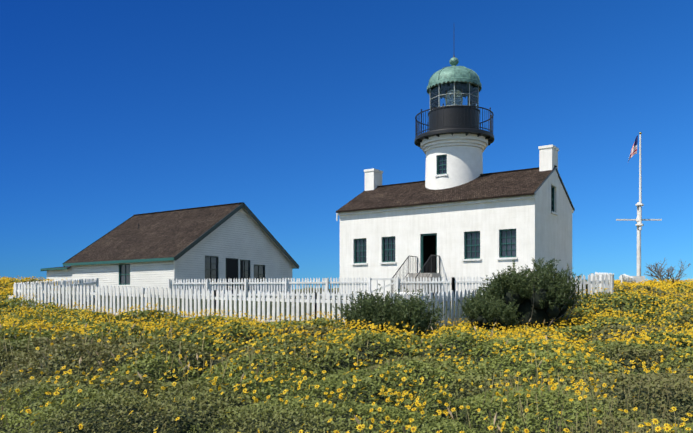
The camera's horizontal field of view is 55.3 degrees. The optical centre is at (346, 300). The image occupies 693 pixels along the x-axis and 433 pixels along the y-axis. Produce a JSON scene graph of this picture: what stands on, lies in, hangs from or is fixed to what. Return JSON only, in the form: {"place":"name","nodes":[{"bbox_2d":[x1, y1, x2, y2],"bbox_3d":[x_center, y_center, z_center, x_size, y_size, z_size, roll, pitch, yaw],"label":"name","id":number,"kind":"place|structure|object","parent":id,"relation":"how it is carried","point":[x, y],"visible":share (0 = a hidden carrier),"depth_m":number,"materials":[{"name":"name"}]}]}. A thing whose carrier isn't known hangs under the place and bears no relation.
{"place":"outdoors","nodes":[
{"label":"outdoors","id":0,"kind":"place"},
{"bbox_2d":[0,286,692,432],"bbox_3d":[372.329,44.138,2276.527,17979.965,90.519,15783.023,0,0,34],"label":"ground","id":1,"kind":"structure","parent":0,"point":[649,411],"depth_m":8.53,"materials":[{"name":"green plant"}]},
{"bbox_2d":[40,202,298,294],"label":"assistant keepers quarters","id":2,"kind":"structure","parent":1,"relation":"on","point":[232,241],"depth_m":46.18,"materials":[{"name":"white paint"}]},
{"bbox_2d":[0,313,552,432],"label":"grass seed plumes","id":3,"kind":"object","parent":1,"relation":"on","point":[356,419],"depth_m":8.21,"materials":[{"name":"beige plant"}]},
{"bbox_2d":[9,272,633,326],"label":"picket fences","id":4,"kind":"object","parent":1,"relation":"on","point":[85,290],"visible":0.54,"depth_m":20.90,"materials":[{"name":"white paint"}]},
{"bbox_2d":[0,278,692,432],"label":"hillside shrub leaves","id":5,"kind":"object","parent":1,"relation":"on","point":[661,378],"visible":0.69,"depth_m":8.98,"materials":[{"name":"green plant"}]},
{"bbox_2d":[0,276,692,432],"bbox_3d":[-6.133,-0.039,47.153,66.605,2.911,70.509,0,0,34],"label":"yellow flowers","id":6,"kind":"object","parent":1,"relation":"on","point":[648,282],"visible":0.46,"depth_m":11.63,"materials":[{"name":"yellow plant"}]},
{"bbox_2d":[4,284,692,432],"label":"dry grass stems","id":7,"kind":"object","parent":1,"relation":"on","point":[592,429],"visible":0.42,"depth_m":7.74,"materials":[{"name":"beige plant"}]},
{"bbox_2d":[332,284,447,339],"bbox_3d":[0.925,0.587,15.107,2.737,1.894,2.250,0,0,34],"label":"shrub","id":8,"kind":"object","parent":1,"relation":"on","point":[411,312],"visible":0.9,"depth_m":14.62,"materials":[{"name":"green plant"}]},
{"bbox_2d":[336,55,574,298],"bbox_3d":[5.490,-7.581,37.125,11.815,16.860,9.408,0,0,34],"label":"lighthouse","id":9,"kind":"object","parent":1,"relation":"on","point":[456,212],"visible":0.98,"depth_m":36.07,"materials":[{"name":"white paint"}]},
{"bbox_2d":[458,286,526,333],"bbox_3d":[3.951,0.444,18.211,1.932,1.724,1.781,0,0,34],"label":"shrub","id":10,"kind":"object","parent":1,"relation":"on","point":[481,311],"visible":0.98,"depth_m":17.92,"materials":[{"name":"green plant"}]},
{"bbox_2d":[472,257,588,329],"bbox_3d":[5.253,0.037,18.985,3.215,2.500,3.142,0,0,34],"label":"shrub","id":11,"kind":"object","parent":1,"relation":"on","point":[545,294],"visible":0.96,"depth_m":18.23,"materials":[{"name":"green plant"}]},
{"bbox_2d":[616,132,661,283],"bbox_3d":[16.657,-4.699,37.177,2.910,9.895,2.081,0,0,-1],"label":"flag pole","id":12,"kind":"object","parent":1,"relation":"on","point":[638,278],"visible":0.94,"depth_m":37.85,"materials":[{"name":"white metal"}]},
{"bbox_2d":[644,259,689,284],"bbox_3d":[17.993,-1.345,37.202,2.430,2.206,3.185,0,0,34],"label":"bare shrub","id":13,"kind":"object","parent":1,"relation":"on","point":[659,271],"visible":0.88,"depth_m":36.93,"materials":[{"name":"grey plant"}]},
{"bbox_2d":[0,0,692,289],"label":"sky","id":14,"kind":"structure","parent":0,"point":[112,111],"materials":[{"name":"blue"}]}
]}

